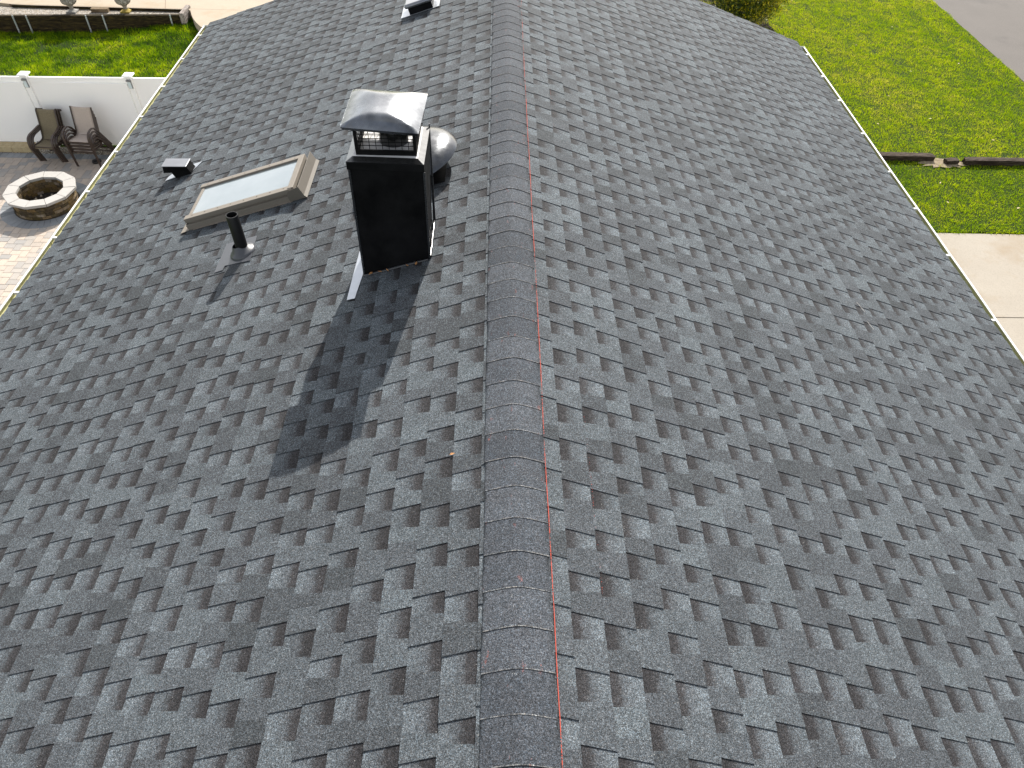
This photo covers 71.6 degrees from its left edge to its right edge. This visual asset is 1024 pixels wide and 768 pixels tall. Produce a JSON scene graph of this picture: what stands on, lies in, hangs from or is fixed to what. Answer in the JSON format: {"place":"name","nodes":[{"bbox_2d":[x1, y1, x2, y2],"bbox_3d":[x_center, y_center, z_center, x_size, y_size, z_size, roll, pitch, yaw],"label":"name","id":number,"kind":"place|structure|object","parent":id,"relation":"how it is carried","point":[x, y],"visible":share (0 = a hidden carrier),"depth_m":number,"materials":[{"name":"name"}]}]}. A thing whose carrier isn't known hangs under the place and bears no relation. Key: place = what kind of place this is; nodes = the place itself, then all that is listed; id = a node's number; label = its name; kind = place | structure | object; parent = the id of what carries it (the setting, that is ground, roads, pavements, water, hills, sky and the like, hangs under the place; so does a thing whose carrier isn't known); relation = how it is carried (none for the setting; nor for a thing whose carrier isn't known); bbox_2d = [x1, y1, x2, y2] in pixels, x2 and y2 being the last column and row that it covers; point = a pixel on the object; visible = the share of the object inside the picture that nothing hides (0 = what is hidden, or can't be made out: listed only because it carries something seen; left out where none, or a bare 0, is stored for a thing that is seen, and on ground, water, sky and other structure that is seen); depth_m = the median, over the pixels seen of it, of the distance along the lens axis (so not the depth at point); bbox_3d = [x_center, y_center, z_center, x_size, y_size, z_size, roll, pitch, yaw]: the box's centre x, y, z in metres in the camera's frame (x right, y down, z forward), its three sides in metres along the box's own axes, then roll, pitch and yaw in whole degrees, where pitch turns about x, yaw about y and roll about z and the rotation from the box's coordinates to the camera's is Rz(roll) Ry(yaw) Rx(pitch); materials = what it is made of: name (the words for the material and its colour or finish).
{"place":"outdoors","nodes":[
{"label":"outdoors","id":0,"kind":"place"},
{"bbox_2d":[14,193,79,220],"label":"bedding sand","id":1,"kind":"structure","parent":0,"point":[42,220],"depth_m":16.18,"materials":[{"name":"beige sand"}]},
{"bbox_2d":[0,153,109,306],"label":"paver patio","id":2,"kind":"structure","parent":0,"point":[23,243],"depth_m":16.04,"materials":[{"name":"grey stone"}]},
{"bbox_2d":[2,171,78,220],"bbox_3d":[-10.790,-4.314,16.368,1.514,0.425,1.499,1,47,-2],"label":"fire pit","id":3,"kind":"object","parent":2,"relation":"on","point":[44,195],"visible":1,"depth_m":16.27,"materials":[{"name":"stone"}]},
{"bbox_2d":[32,108,68,161],"bbox_3d":[-11.362,-6.131,17.576,0.624,1.069,0.808,3,47,0],"label":"patio chair","id":4,"kind":"object","parent":2,"relation":"on","point":[56,141],"visible":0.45,"depth_m":17.45,"materials":[{"name":"brown metal"}]},
{"bbox_2d":[29,108,70,161],"bbox_3d":[-11.360,-6.099,17.485,0.624,1.069,0.808,3,47,0],"label":"patio chair","id":5,"kind":"object","parent":4,"relation":"on","point":[54,138],"visible":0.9,"depth_m":17.36,"materials":[{"name":"brown metal"}]},
{"bbox_2d":[27,108,71,161],"bbox_3d":[-11.357,-6.067,17.395,0.624,1.069,0.808,3,47,0],"label":"patio chair","id":6,"kind":"object","parent":5,"relation":"on","point":[48,125],"visible":0.96,"depth_m":17.35,"materials":[{"name":"beige fabric"}]},
{"bbox_2d":[67,117,113,166],"bbox_3d":[-10.438,-5.987,17.507,0.670,1.031,0.795,4,47,2],"label":"patio chair","id":7,"kind":"object","parent":2,"relation":"on","point":[97,147],"visible":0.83,"depth_m":17.39,"materials":[{"name":"brown metal"}]},
{"bbox_2d":[65,114,113,164],"bbox_3d":[-10.435,-6.040,17.441,0.670,1.031,0.795,4,47,2],"label":"patio chair","id":8,"kind":"object","parent":7,"relation":"on","point":[98,142],"visible":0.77,"depth_m":17.30,"materials":[{"name":"brown metal"}]},
{"bbox_2d":[64,110,113,161],"bbox_3d":[-10.433,-6.093,17.375,0.670,1.031,0.795,4,47,2],"label":"patio chair","id":9,"kind":"object","parent":8,"relation":"on","point":[80,145],"visible":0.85,"depth_m":17.23,"materials":[{"name":"brown metal"}]},
{"bbox_2d":[61,106,111,158],"bbox_3d":[-10.430,-6.147,17.308,0.670,1.031,0.795,4,47,2],"label":"patio chair","id":10,"kind":"object","parent":9,"relation":"on","point":[84,122],"visible":0.98,"depth_m":17.24,"materials":[{"name":"beige fabric"}]},
{"bbox_2d":[92,158,101,163],"bbox_3d":[-10.398,-5.582,17.794,0.224,0.052,0.224,1,47,-2],"label":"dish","id":11,"kind":"object","parent":2,"relation":"on","point":[94,161],"visible":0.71,"depth_m":17.78,"materials":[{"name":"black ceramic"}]},
{"bbox_2d":[0,18,198,145],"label":"lawn","id":12,"kind":"structure","parent":0,"point":[42,46],"depth_m":22.04,"materials":[{"name":"green plant"}]},
{"bbox_2d":[0,7,178,14],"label":"gravel bed","id":13,"kind":"object","parent":12,"relation":"on","point":[7,10],"visible":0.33,"depth_m":23.16,"materials":[{"name":"grey gravel"}]},
{"bbox_2d":[60,0,78,13],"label":"garden urn","id":14,"kind":"object","parent":13,"relation":"on","point":[70,4],"visible":1,"depth_m":22.91,"materials":[{"name":"grey stone"}]},
{"bbox_2d":[114,0,131,13],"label":"garden urn","id":15,"kind":"object","parent":13,"relation":"on","point":[123,3],"visible":1,"depth_m":23.02,"materials":[{"name":"yellow stone"}]},
{"bbox_2d":[90,7,109,12],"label":"timber block","id":16,"kind":"structure","parent":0,"point":[99,9],"depth_m":23.14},
{"bbox_2d":[0,0,272,31],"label":"patio","id":17,"kind":"structure","parent":0,"point":[203,12],"depth_m":23.50,"materials":[{"name":"concrete"}]},
{"bbox_2d":[60,145,1023,234],"bbox_3d":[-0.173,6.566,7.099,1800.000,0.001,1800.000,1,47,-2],"label":"ground","id":18,"kind":"structure","parent":0,"point":[935,231],"depth_m":17.00,"materials":[{"name":"grey concrete"}]},
{"bbox_2d":[0,147,114,154],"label":"pebble strip","id":19,"kind":"object","parent":18,"relation":"on","point":[64,150],"depth_m":18.09,"materials":[{"name":"beige gravel"}]},
{"bbox_2d":[0,141,14,151],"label":"curb block","id":20,"kind":"structure","parent":19,"relation":"on","point":[5,146],"depth_m":17.96,"materials":[{"name":"beige concrete"}]},
{"bbox_2d":[11,142,35,152],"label":"curb block","id":21,"kind":"structure","parent":19,"relation":"on","point":[22,147],"depth_m":17.97,"materials":[{"name":"beige concrete"}]},
{"bbox_2d":[0,71,164,146],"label":"fence","id":22,"kind":"object","parent":18,"relation":"on","point":[111,101],"visible":0.38,"depth_m":17.39,"materials":[{"name":"white plastic"}]},
{"bbox_2d":[0,5,190,33],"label":"retaining wall","id":23,"kind":"structure","parent":18,"relation":"on","point":[29,23],"depth_m":22.95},
{"bbox_2d":[0,0,1023,767],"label":"house","id":24,"kind":"structure","parent":18,"relation":"on","point":[676,342],"depth_m":4.00,"materials":[{"name":"asphalt"}]},
{"bbox_2d":[701,0,1023,233],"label":"lawn","id":25,"kind":"structure","parent":0,"point":[940,156],"depth_m":21.52,"materials":[{"name":"green plant"}]},
{"bbox_2d":[699,0,774,30],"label":"mulch bed","id":26,"kind":"object","parent":25,"relation":"on","point":[765,25],"visible":0.05,"depth_m":25.38,"materials":[{"name":"brown soil"}]},
{"bbox_2d":[704,0,792,24],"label":"shrub","id":27,"kind":"object","parent":26,"relation":"on","point":[748,10],"visible":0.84,"depth_m":23.75,"materials":[{"name":"green plant"}]},
{"bbox_2d":[879,152,935,161],"bbox_3d":[9.180,-6.136,19.069,4.379,0.163,0.217,1,47,-2],"label":"landscape timber","id":28,"kind":"object","parent":25,"relation":"on","point":[901,156],"visible":0.29,"depth_m":19.04,"materials":[{"name":"brown wood"}]},
{"bbox_2d":[918,158,966,167],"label":"bare earth","id":29,"kind":"structure","parent":25,"relation":"on","point":[937,162],"depth_m":19.01,"materials":[{"name":"beige soil"}]},
{"bbox_2d":[961,157,1023,165],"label":"landscape timber","id":30,"kind":"object","parent":25,"relation":"on","point":[992,161],"visible":1,"depth_m":19.01,"materials":[{"name":"brown wood"}]},
{"bbox_2d":[943,157,958,164],"bbox_3d":[11.765,-5.967,19.034,0.390,0.141,0.180,-4,47,-6],"label":"landscape timber","id":31,"kind":"object","parent":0,"point":[950,161],"visible":1,"depth_m":18.98,"materials":[{"name":"brown wood"}]},
{"bbox_2d":[932,0,1023,81],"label":"road","id":32,"kind":"structure","parent":0,"point":[995,28],"depth_m":26.04,"materials":[{"name":"grey asphalt"}]},
{"bbox_2d":[936,233,1023,356],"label":"driveway","id":33,"kind":"structure","parent":0,"point":[991,266],"depth_m":15.90,"materials":[{"name":"concrete"}]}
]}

